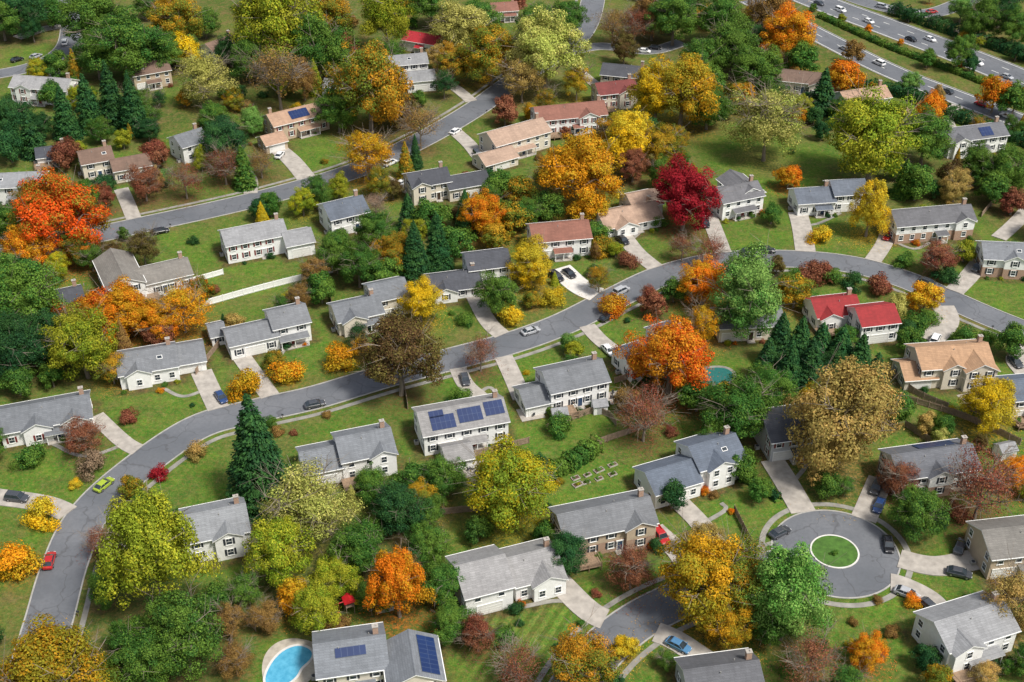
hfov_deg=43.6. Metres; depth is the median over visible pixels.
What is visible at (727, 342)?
shrub
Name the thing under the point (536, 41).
deciduous tree
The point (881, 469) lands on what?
window
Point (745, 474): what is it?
deciduous tree
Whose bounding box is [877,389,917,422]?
deciduous tree
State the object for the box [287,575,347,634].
deciduous tree
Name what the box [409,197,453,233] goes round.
deciduous tree
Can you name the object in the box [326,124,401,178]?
maple tree
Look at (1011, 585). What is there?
oak tree
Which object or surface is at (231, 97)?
oak tree
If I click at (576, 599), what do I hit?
driveway
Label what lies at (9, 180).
house
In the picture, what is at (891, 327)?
window
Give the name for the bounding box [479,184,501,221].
deciduous tree
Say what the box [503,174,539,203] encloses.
oak tree
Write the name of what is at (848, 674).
deciduous tree
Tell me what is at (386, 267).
deciduous tree
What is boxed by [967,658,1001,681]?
oak tree
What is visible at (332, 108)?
deciduous tree
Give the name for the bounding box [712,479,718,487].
window
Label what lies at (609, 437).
fence
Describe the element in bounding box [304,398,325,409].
parked car
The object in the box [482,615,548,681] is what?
oak tree
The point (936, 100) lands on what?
maple tree
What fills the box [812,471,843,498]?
deciduous tree
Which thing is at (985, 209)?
fence
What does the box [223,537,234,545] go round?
window
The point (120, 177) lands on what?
window
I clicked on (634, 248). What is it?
driveway
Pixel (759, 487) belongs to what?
deciduous tree
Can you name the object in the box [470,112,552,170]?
house
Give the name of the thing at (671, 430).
shrub
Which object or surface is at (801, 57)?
deciduous tree
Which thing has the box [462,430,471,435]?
window
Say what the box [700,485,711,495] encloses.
shrub
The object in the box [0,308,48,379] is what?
deciduous tree
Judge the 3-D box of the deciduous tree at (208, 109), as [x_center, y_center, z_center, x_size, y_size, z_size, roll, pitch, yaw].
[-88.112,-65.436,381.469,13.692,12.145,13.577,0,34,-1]
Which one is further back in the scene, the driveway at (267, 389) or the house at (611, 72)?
the house at (611, 72)
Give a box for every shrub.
[0,538,53,581]
[6,440,47,470]
[17,495,60,532]
[68,477,83,489]
[73,447,106,483]
[118,406,140,424]
[147,462,168,481]
[156,387,163,392]
[161,381,168,387]
[180,438,209,463]
[186,235,199,244]
[212,284,220,292]
[224,368,262,404]
[256,90,268,97]
[262,415,277,428]
[263,359,307,385]
[265,252,275,258]
[272,425,285,437]
[283,342,291,349]
[289,429,297,435]
[319,158,328,163]
[321,410,330,418]
[322,340,359,372]
[447,385,475,399]
[454,311,472,327]
[485,167,493,175]
[497,301,525,326]
[503,600,525,615]
[514,618,525,626]
[534,152,543,159]
[538,284,566,307]
[542,409,572,440]
[555,477,565,484]
[572,253,581,260]
[576,619,586,629]
[589,234,613,259]
[590,588,602,598]
[594,551,601,558]
[597,292,630,320]
[617,250,642,268]
[624,317,630,322]
[630,379,639,386]
[642,375,650,383]
[649,536,665,554]
[650,212,670,226]
[665,424,678,437]
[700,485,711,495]
[709,489,720,499]
[724,339,730,345]
[727,508,734,514]
[749,211,755,217]
[794,260,828,287]
[805,224,831,244]
[807,259,835,283]
[816,635,830,650]
[819,267,843,284]
[828,550,837,555]
[838,271,864,294]
[844,638,853,646]
[847,616,859,626]
[864,271,893,296]
[872,594,883,605]
[883,623,900,638]
[890,250,914,268]
[896,319,917,340]
[901,310,932,331]
[903,590,922,609]
[911,239,919,245]
[917,307,944,326]
[920,385,928,392]
[929,262,961,284]
[929,511,950,529]
[945,499,974,524]
[949,323,977,339]
[979,329,1000,342]
[992,658,1001,667]
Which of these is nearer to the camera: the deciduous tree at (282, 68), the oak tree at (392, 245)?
the oak tree at (392, 245)
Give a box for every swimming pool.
[263,644,312,681]
[700,366,736,384]
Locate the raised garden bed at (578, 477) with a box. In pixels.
[570,475,580,481]
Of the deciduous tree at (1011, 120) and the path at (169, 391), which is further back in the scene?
the deciduous tree at (1011, 120)
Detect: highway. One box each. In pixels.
[740,0,1023,124]
[793,0,1023,84]
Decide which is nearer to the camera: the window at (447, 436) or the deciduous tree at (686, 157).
the window at (447, 436)
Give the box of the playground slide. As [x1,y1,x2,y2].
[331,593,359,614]
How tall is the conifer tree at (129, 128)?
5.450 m
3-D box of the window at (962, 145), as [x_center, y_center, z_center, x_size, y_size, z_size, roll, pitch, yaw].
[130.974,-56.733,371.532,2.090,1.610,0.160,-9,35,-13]
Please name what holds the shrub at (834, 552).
on the island lawn at (822, 546)
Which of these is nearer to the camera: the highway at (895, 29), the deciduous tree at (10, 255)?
the deciduous tree at (10, 255)
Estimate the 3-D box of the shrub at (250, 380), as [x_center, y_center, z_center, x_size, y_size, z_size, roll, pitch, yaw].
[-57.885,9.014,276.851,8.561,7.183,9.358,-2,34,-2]
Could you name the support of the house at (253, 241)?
on the ground at (206, 476)
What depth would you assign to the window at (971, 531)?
235.25 m
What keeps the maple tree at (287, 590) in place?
on the ground at (206, 476)
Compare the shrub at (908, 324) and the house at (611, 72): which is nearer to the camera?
the shrub at (908, 324)
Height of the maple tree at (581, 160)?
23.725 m
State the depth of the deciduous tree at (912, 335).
287.47 m
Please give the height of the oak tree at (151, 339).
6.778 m
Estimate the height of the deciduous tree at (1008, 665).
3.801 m
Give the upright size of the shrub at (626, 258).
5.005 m
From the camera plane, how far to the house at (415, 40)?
441.34 m
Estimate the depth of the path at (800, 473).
255.91 m
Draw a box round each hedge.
[544,406,560,419]
[546,433,604,482]
[737,477,781,502]
[817,12,997,84]
[851,78,928,104]
[887,1,1023,60]
[892,80,1023,147]
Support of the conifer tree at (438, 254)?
on the ground at (206, 476)
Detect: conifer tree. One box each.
[20,109,47,161]
[52,82,83,140]
[68,48,84,79]
[74,73,102,136]
[97,59,123,133]
[115,318,132,350]
[118,72,146,138]
[126,124,135,139]
[225,390,290,528]
[231,145,257,192]
[255,201,269,222]
[308,59,322,96]
[343,484,362,515]
[395,192,417,234]
[397,141,414,179]
[399,220,431,285]
[410,134,423,170]
[424,211,454,272]
[454,189,477,236]
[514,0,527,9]
[550,271,558,286]
[750,337,778,374]
[757,311,791,364]
[776,337,802,397]
[778,652,794,679]
[790,316,811,353]
[797,337,823,390]
[809,321,831,372]
[810,67,835,116]
[823,324,852,384]
[849,332,872,364]
[863,352,886,397]
[888,158,913,201]
[952,147,960,163]
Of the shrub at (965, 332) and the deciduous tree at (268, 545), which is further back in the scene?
the shrub at (965, 332)
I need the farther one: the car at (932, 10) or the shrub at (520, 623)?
the car at (932, 10)
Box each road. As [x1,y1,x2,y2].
[0,0,79,76]
[0,0,603,255]
[10,251,1023,675]
[551,552,773,681]
[573,40,687,53]
[773,511,898,596]
[847,0,979,16]
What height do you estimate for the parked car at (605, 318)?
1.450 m
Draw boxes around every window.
[6,436,17,443]
[33,434,44,441]
[86,164,94,168]
[88,171,95,177]
[102,161,109,166]
[104,169,111,173]
[117,174,125,179]
[133,283,140,290]
[136,379,142,385]
[153,286,161,291]
[154,374,160,380]
[168,282,176,289]
[169,371,175,378]
[191,543,203,549]
[194,551,204,558]
[214,336,223,342]
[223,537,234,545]
[225,548,236,555]
[229,246,236,251]
[230,254,238,259]
[234,349,243,355]
[241,244,249,248]
[242,251,250,257]
[253,241,261,246]
[254,249,261,255]
[265,239,273,244]
[267,247,274,252]
[267,341,275,348]
[278,328,287,334]
[288,130,294,135]
[297,324,305,329]
[321,122,326,127]
[323,678,336,681]
[334,219,341,224]
[347,217,353,221]
[347,675,359,680]
[348,462,354,467]
[349,470,355,476]
[370,671,382,676]
[381,456,387,463]
[382,466,387,472]
[419,187,425,192]
[428,436,437,441]
[428,444,437,451]
[441,191,447,196]
[442,294,450,300]
[445,433,454,438]
[453,192,459,198]
[459,290,466,295]
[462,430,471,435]
[474,597,481,603]
[478,427,487,432]
[495,424,504,429]
[495,432,504,438]
[498,591,505,596]
[500,268,507,272]
[520,589,527,597]
[539,590,545,597]
[551,242,559,246]
[554,393,562,398]
[554,401,562,407]
[555,585,561,593]
[566,241,573,245]
[568,398,576,404]
[569,390,577,395]
[580,239,587,244]
[580,247,587,252]
[582,118,588,123]
[583,387,591,392]
[583,395,591,402]
[587,545,597,552]
[588,537,598,542]
[597,384,606,389]
[597,392,605,398]
[605,541,615,549]
[606,533,616,538]
[614,357,618,366]
[624,101,630,105]
[635,538,645,545]
[636,528,646,535]
[677,670,680,681]
[690,488,695,495]
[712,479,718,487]
[713,469,719,477]
[725,476,731,483]
[726,466,732,473]
[764,445,768,455]
[766,434,769,446]
[774,443,783,448]
[800,208,807,212]
[827,323,835,328]
[835,204,841,209]
[864,327,872,332]
[876,326,884,330]
[878,463,883,474]
[880,452,885,464]
[888,324,897,329]
[888,332,895,338]
[899,373,903,383]
[906,348,909,356]
[914,628,920,639]
[917,617,923,629]
[918,478,927,483]
[924,371,933,375]
[935,487,944,493]
[936,476,947,483]
[939,643,945,654]
[948,379,957,385]
[950,370,960,376]
[960,143,966,147]
[963,663,969,669]
[965,651,973,659]
[966,538,970,548]
[968,527,973,537]
[969,372,979,378]
[981,561,986,572]
[984,551,989,561]
[985,268,993,273]
[985,371,994,377]
[987,260,995,264]
[996,560,1003,564]
[1002,642,1008,650]
[1008,270,1017,275]
[1010,261,1019,267]
[1016,402,1023,406]
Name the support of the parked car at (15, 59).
on the ground at (206, 476)
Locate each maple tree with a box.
[0,222,60,267]
[5,161,120,256]
[7,177,46,205]
[46,298,64,315]
[53,224,100,263]
[74,286,112,318]
[86,274,145,331]
[103,318,129,344]
[127,294,182,341]
[134,269,211,335]
[169,30,202,68]
[185,273,216,301]
[275,575,307,615]
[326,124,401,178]
[350,336,371,356]
[362,540,438,617]
[391,274,447,321]
[454,186,506,236]
[504,230,559,287]
[535,121,628,207]
[566,191,612,219]
[602,105,656,165]
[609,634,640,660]
[611,313,715,393]
[624,57,689,117]
[645,146,729,233]
[675,252,730,304]
[681,290,727,340]
[757,0,817,64]
[771,164,802,189]
[791,107,807,121]
[829,58,867,90]
[846,621,890,672]
[847,177,893,236]
[864,24,872,32]
[897,38,904,44]
[904,280,944,309]
[914,88,947,118]
[953,369,1023,433]
[974,75,1014,112]
[995,454,1023,487]
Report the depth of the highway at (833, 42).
427.44 m
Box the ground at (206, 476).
[0,0,1023,681]
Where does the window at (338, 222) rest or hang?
in the house at (334, 214)
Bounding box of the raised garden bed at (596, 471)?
[593,466,604,473]
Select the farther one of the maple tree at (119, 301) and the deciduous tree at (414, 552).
the maple tree at (119, 301)
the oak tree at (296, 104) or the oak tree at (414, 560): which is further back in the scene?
the oak tree at (296, 104)
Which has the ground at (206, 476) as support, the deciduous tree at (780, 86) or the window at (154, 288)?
the deciduous tree at (780, 86)
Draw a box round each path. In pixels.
[52,444,117,457]
[162,387,198,397]
[482,386,498,393]
[524,599,562,608]
[708,502,727,520]
[796,463,808,478]
[811,212,841,225]
[898,242,929,249]
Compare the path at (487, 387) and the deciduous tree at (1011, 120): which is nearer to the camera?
the path at (487, 387)
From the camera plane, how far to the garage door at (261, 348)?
289.72 m
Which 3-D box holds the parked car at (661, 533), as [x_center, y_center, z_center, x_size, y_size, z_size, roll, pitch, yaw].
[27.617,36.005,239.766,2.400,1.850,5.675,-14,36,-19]
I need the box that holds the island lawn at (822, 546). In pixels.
[812,536,857,566]
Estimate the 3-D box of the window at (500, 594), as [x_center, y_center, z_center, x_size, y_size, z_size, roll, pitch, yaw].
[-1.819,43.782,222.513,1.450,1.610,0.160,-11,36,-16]
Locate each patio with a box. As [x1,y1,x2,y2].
[262,638,314,681]
[462,461,482,477]
[516,409,544,421]
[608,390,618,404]
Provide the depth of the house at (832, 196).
344.75 m
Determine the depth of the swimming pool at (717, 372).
284.16 m
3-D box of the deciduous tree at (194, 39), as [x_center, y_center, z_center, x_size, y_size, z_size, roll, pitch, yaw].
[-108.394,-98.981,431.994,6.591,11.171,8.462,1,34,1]
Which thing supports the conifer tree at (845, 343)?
on the ground at (206, 476)
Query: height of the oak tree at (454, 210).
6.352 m
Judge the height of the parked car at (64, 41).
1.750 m
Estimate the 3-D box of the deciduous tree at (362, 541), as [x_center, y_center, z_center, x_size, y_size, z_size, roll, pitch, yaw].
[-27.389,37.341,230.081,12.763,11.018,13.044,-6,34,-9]
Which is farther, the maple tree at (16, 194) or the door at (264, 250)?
the maple tree at (16, 194)
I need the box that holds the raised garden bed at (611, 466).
[607,462,617,467]
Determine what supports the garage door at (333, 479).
in the house at (359, 448)
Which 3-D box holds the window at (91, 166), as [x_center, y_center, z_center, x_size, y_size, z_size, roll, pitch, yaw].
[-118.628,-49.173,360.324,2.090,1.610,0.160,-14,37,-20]
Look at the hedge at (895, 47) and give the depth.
443.69 m
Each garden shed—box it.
[377,597,394,613]
[549,406,568,420]
[591,398,608,414]
[992,440,1018,460]
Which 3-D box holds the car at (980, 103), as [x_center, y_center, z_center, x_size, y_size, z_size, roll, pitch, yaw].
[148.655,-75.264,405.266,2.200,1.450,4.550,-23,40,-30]
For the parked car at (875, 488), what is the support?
on the driveway at (861, 510)
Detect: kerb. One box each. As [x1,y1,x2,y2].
[0,0,1023,681]
[810,534,859,568]
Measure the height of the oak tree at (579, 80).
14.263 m
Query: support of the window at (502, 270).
in the house at (454, 287)
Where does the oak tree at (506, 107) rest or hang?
on the ground at (206, 476)
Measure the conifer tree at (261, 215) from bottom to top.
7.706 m
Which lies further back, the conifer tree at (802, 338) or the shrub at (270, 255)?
the shrub at (270, 255)
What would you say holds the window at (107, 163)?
in the house at (94, 162)
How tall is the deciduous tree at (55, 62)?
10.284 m
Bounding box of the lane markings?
[744,0,1023,123]
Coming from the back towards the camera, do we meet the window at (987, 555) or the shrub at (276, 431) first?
the shrub at (276, 431)
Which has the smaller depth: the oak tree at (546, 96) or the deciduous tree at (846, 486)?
the deciduous tree at (846, 486)
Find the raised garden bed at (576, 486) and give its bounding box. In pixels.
[571,480,583,488]
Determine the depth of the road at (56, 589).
276.02 m
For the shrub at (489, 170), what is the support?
on the ground at (206, 476)
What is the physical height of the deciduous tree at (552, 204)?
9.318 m
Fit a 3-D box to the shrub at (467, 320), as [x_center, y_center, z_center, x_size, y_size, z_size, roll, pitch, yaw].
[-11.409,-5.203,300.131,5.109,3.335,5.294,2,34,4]
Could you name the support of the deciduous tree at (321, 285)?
on the ground at (206, 476)
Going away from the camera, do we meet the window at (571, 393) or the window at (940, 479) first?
the window at (940, 479)
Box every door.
[39,159,52,162]
[54,434,61,441]
[137,82,152,89]
[161,284,167,295]
[180,363,202,374]
[245,343,266,355]
[261,248,268,259]
[269,143,284,153]
[291,341,298,346]
[292,246,310,258]
[317,473,337,484]
[334,225,351,233]
[384,306,402,315]
[404,44,416,51]
[415,84,429,91]
[436,191,442,201]
[462,189,478,196]
[472,444,480,449]
[476,600,502,614]
[495,161,509,170]
[529,404,550,416]
[544,250,554,257]
[577,396,585,408]
[597,407,603,414]
[615,539,623,554]
[638,223,643,232]
[667,490,689,505]
[721,332,741,341]
[747,331,754,343]
[772,450,792,461]
[799,86,804,94]
[840,203,856,211]
[868,333,888,343]
[910,381,931,388]
[990,566,1017,578]
[1014,410,1023,415]
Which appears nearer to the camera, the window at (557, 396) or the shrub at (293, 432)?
the shrub at (293, 432)
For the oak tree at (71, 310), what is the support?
on the ground at (206, 476)
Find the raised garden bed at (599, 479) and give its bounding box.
[594,476,603,481]
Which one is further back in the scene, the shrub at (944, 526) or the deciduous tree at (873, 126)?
the deciduous tree at (873, 126)
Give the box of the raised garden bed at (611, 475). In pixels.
[607,471,617,476]
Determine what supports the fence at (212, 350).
on the ground at (206, 476)
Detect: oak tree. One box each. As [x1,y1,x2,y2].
[0,612,114,681]
[46,135,82,168]
[55,410,106,454]
[59,301,89,319]
[72,518,118,553]
[83,650,127,681]
[90,350,126,383]
[91,548,124,571]
[95,181,116,209]
[98,238,125,252]
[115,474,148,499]
[119,220,164,266]
[122,159,167,201]
[134,0,209,37]
[138,138,169,167]
[139,323,174,343]
[148,165,165,191]
[158,157,206,198]
[174,89,192,106]
[196,136,246,184]
[207,592,246,636]
[212,627,256,679]
[221,84,245,111]
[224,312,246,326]
[232,33,316,109]
[238,99,253,108]
[240,594,283,633]
[247,143,277,177]
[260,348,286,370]
[282,279,312,303]
[289,56,317,100]
[289,101,300,108]
[295,250,335,285]
[302,0,356,34]
[311,31,412,132]
[321,613,353,629]
[330,29,359,53]
[350,14,359,25]
[352,306,450,395]
[362,190,389,214]
[364,164,391,198]
[371,230,410,272]
[379,178,404,199]
[383,550,421,569]
[384,94,420,129]
[394,94,447,150]
[403,476,438,499]
[425,43,441,71]
[432,35,471,78]
[448,206,459,223]
[451,611,508,655]
[457,321,500,371]
[458,23,518,85]
[479,222,511,247]
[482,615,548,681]
[491,92,518,125]
[492,51,554,102]
[495,198,534,235]
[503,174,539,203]
[522,102,535,119]
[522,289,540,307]
[528,156,552,191]
[533,80,561,105]
[540,603,622,681]
[560,126,571,134]
[562,60,596,99]
[587,263,615,292]
[588,112,615,150]
[588,241,601,259]
[590,1,632,42]
[595,532,661,589]
[606,375,683,443]
[611,28,640,63]
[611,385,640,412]
[612,0,654,45]
[618,147,651,181]
[626,50,723,126]
[631,0,671,40]
[633,121,689,161]
[635,288,668,317]
[639,284,654,296]
[654,506,763,627]
[667,230,700,261]
[668,122,690,147]
[680,521,724,543]
[683,227,735,265]
[694,598,757,650]
[696,3,711,18]
[710,532,772,622]
[723,80,759,111]
[739,0,798,44]
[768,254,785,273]
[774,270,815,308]
[774,615,846,681]
[778,339,906,485]
[795,380,817,402]
[841,39,865,63]
[877,448,923,494]
[914,235,965,270]
[916,409,936,433]
[921,663,953,681]
[933,84,945,99]
[934,157,969,189]
[936,433,1023,520]
[937,166,973,204]
[958,29,969,37]
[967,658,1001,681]
[969,110,987,124]
[973,432,990,450]
[979,544,1023,631]
[999,186,1023,214]
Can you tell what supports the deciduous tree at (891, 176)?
on the ground at (206, 476)
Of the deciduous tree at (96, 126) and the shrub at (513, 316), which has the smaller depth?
the shrub at (513, 316)
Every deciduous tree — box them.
[0,0,49,31]
[0,1,20,40]
[0,91,35,130]
[0,122,28,162]
[0,203,18,234]
[0,251,18,273]
[0,252,67,323]
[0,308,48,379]
[0,361,37,396]
[0,427,8,453]
[0,628,4,641]
[6,247,41,268]
[17,5,45,42]
[24,306,82,370]
[25,56,49,76]
[31,111,57,139]
[33,0,66,27]
[35,78,62,106]
[36,362,65,388]
[38,294,119,381]
[42,49,68,77]
[44,251,70,278]
[55,0,137,40]
[65,26,110,79]
[65,78,95,106]
[68,238,110,270]
[71,179,104,209]
[75,140,86,155]
[80,572,122,609]
[81,5,172,78]
[84,115,114,143]
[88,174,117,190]
[89,476,226,610]
[90,86,97,95]
[91,616,184,681]
[104,619,128,653]
[111,129,131,148]
[116,226,129,239]
[119,85,153,109]
[123,565,230,681]
[128,614,154,629]
[130,488,146,502]
[132,0,155,16]
[133,117,161,141]
[140,104,162,122]
[144,29,186,68]
[149,88,167,106]
[160,168,172,186]
[170,41,238,102]
[185,33,200,57]
[191,144,211,170]
[192,7,221,38]
[193,99,238,130]
[197,113,253,165]
[202,578,233,613]
[209,32,235,65]
[211,155,225,175]
[216,88,225,97]
[226,562,268,611]
[228,35,268,82]
[229,0,330,60]
[233,84,247,97]
[238,104,264,135]
[238,452,367,551]
[241,515,320,589]
[246,198,270,216]
[259,191,281,216]
[268,74,291,97]
[271,58,292,83]
[271,294,289,306]
[279,460,303,483]
[280,9,361,77]
[281,290,291,302]
[286,186,319,215]
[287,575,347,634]
[295,173,333,209]
[303,538,364,599]
[306,269,335,304]
[310,85,358,131]
[313,226,357,273]
[324,166,349,198]
[324,509,388,575]
[328,48,354,73]
[333,226,348,238]
[335,233,381,287]
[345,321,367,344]
[350,204,399,248]
[351,461,392,506]
[354,580,393,612]
[358,0,416,44]
[366,257,403,281]
[368,478,434,537]
[379,32,411,54]
[389,459,430,487]
[392,523,453,565]
[397,547,424,566]
[400,218,427,241]
[403,0,451,27]
[407,17,417,28]
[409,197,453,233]
[411,89,427,106]
[413,488,447,529]
[417,450,468,498]
[419,0,495,46]
[420,558,465,606]
[426,67,459,98]
[431,599,478,645]
[443,225,477,257]
[448,431,562,536]
[460,0,504,29]
[462,514,495,544]
[464,268,522,314]
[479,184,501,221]
[480,166,513,196]
[491,621,517,648]
[501,3,597,90]
[512,195,542,229]
[513,5,552,37]
[521,0,556,21]
[528,189,565,221]
[530,519,559,541]
[531,451,551,480]
[548,0,590,29]
[549,517,591,574]
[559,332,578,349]
[561,350,583,360]
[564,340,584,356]
[585,263,601,274]
[590,220,612,243]
[607,241,624,257]
[610,671,625,681]
[642,113,663,131]
[643,0,703,45]
[647,153,672,191]
[653,642,676,673]
[658,477,687,510]
[659,275,687,301]
[674,380,717,414]
[677,38,728,70]
[677,152,690,164]
[684,85,731,129]
[687,370,783,438]
[688,162,705,177]
[692,228,798,339]
[694,414,733,435]
[695,0,748,31]
[704,63,727,89]
[706,13,764,79]
[710,65,813,161]
[725,100,737,116]
[729,43,786,96]
[731,446,761,482]
[734,537,846,651]
[743,20,766,48]
[744,360,775,388]
[746,350,799,406]
[747,477,775,502]
[750,610,799,645]
[760,201,782,224]
[766,76,795,107]
[771,51,783,68]
[777,266,800,282]
[783,39,819,70]
[793,92,815,120]
[797,349,807,385]
[802,288,818,300]
[804,91,813,102]
[805,105,823,123]
[809,3,817,11]
[810,119,832,139]
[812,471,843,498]
[819,339,848,377]
[823,67,939,180]
[825,96,847,120]
[825,116,834,126]
[827,658,876,681]
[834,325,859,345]
[837,13,846,21]
[838,475,858,495]
[844,353,868,371]
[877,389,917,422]
[885,482,963,542]
[887,292,910,315]
[888,157,912,180]
[893,1,905,15]
[895,326,925,350]
[897,162,936,201]
[899,71,924,89]
[900,102,958,165]
[901,8,918,22]
[908,642,943,670]
[920,49,937,67]
[927,14,939,24]
[927,179,946,198]
[930,427,949,440]
[931,412,954,437]
[944,23,978,66]
[947,0,974,22]
[951,135,997,186]
[953,240,976,261]
[960,0,1002,38]
[961,53,980,72]
[973,167,1011,206]
[975,35,986,47]
[983,141,1023,191]
[992,1,1023,44]
[994,79,1023,113]
[994,321,1023,358]
[995,0,1023,27]
[997,659,1016,674]
[1004,112,1018,129]
[1008,41,1023,60]
[1008,642,1023,676]
[1012,119,1023,135]
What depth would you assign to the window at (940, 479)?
247.48 m
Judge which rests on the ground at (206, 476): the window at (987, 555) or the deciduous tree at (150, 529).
the deciduous tree at (150, 529)
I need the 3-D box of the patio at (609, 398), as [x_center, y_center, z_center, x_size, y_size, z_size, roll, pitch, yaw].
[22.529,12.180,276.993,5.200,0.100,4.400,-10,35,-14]
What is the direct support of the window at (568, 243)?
in the house at (565, 240)
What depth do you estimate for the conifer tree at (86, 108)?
384.53 m
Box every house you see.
[0,164,48,204]
[0,386,93,447]
[8,72,77,106]
[34,138,67,169]
[54,279,84,309]
[76,140,152,182]
[92,248,193,299]
[114,337,206,390]
[129,59,172,90]
[168,123,209,163]
[178,494,251,561]
[199,30,237,63]
[204,296,311,359]
[217,212,315,263]
[255,103,329,153]
[295,418,398,493]
[311,622,446,681]
[316,189,370,235]
[322,76,334,94]
[326,276,410,337]
[379,47,435,92]
[401,30,446,52]
[403,161,488,205]
[411,389,510,468]
[422,247,511,303]
[445,536,568,615]
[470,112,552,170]
[488,0,518,22]
[511,351,611,418]
[525,213,592,261]
[529,94,607,140]
[548,487,658,573]
[590,73,637,111]
[590,188,664,236]
[599,61,645,81]
[610,320,682,381]
[632,425,746,508]
[674,648,764,681]
[707,169,766,221]
[708,306,782,343]
[751,403,816,464]
[773,69,835,94]
[787,178,865,218]
[802,287,901,343]
[833,79,909,119]
[876,435,980,497]
[881,197,977,243]
[891,334,1000,391]
[911,590,1021,681]
[941,116,1009,159]
[964,515,1023,580]
[974,240,1023,279]
[994,373,1023,431]
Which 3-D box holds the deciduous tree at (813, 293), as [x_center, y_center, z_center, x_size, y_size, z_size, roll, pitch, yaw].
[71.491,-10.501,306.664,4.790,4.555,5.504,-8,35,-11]
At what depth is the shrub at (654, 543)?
236.12 m
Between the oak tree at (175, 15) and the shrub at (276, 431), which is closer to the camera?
the shrub at (276, 431)
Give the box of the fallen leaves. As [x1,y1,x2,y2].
[4,166,1023,681]
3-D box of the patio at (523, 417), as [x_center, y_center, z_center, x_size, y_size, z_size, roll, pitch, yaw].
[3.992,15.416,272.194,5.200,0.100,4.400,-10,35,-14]
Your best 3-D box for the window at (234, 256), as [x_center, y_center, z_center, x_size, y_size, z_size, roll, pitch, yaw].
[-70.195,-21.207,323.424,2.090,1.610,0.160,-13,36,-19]
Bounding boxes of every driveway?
[0,489,76,519]
[13,24,61,39]
[93,412,142,454]
[114,187,140,219]
[191,369,228,410]
[233,168,257,193]
[233,355,278,398]
[272,148,314,179]
[440,82,476,102]
[448,130,478,157]
[449,367,486,396]
[466,296,508,337]
[495,355,524,399]
[555,265,603,300]
[557,574,609,628]
[572,68,598,85]
[579,324,617,356]
[615,235,661,268]
[652,623,711,655]
[660,524,681,572]
[672,499,729,546]
[705,214,731,251]
[761,460,814,513]
[788,212,815,251]
[851,475,889,522]
[865,230,892,262]
[890,573,945,603]
[897,550,979,575]
[923,305,958,340]
[943,104,962,126]
[946,259,979,293]
[991,209,1023,240]
[1006,346,1023,373]
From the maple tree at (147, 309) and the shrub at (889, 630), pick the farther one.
the maple tree at (147, 309)
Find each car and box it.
[3,490,29,503]
[10,56,23,62]
[29,53,42,58]
[42,551,56,569]
[61,38,67,45]
[93,476,114,492]
[152,226,169,234]
[214,390,227,403]
[274,151,284,158]
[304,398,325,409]
[383,159,397,166]
[449,127,461,134]
[460,372,470,385]
[472,148,480,153]
[520,325,540,335]
[548,269,564,281]
[561,267,576,278]
[598,312,615,322]
[600,343,612,355]
[612,285,629,295]
[616,234,629,244]
[639,47,650,53]
[648,44,661,49]
[656,524,670,544]
[664,635,691,654]
[701,219,710,227]
[740,247,758,254]
[758,245,775,253]
[768,525,790,539]
[813,0,824,5]
[834,5,846,12]
[862,17,874,23]
[869,476,883,495]
[872,59,885,65]
[872,496,885,513]
[876,2,887,8]
[882,231,890,240]
[882,535,895,552]
[893,584,920,596]
[905,35,917,41]
[917,276,936,286]
[919,596,935,607]
[924,35,936,41]
[925,9,937,12]
[929,333,941,341]
[943,88,954,94]
[946,565,971,579]
[952,537,965,555]
[971,261,979,272]
[974,101,987,106]
[999,112,1012,117]
[1000,72,1013,79]
[1007,355,1023,368]
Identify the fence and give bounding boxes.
[193,268,223,278]
[195,340,219,374]
[205,266,332,305]
[230,603,255,630]
[401,368,407,407]
[409,458,477,513]
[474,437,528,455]
[546,407,616,429]
[597,419,657,443]
[614,373,679,385]
[734,504,750,541]
[892,369,948,406]
[904,421,932,441]
[908,395,1021,444]
[964,404,1023,429]
[981,202,990,216]
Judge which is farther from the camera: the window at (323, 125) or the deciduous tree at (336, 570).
the window at (323, 125)
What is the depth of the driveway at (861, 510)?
248.06 m
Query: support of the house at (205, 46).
on the ground at (206, 476)
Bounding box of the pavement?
[0,0,997,681]
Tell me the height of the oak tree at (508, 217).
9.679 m
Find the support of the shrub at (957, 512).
on the ground at (206, 476)
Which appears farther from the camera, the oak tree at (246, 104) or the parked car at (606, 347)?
the oak tree at (246, 104)
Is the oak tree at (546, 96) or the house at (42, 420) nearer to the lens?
the house at (42, 420)
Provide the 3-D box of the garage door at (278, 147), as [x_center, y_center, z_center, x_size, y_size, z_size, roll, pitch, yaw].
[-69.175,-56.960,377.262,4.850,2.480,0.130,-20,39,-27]
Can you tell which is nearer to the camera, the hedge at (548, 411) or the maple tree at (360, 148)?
the hedge at (548, 411)

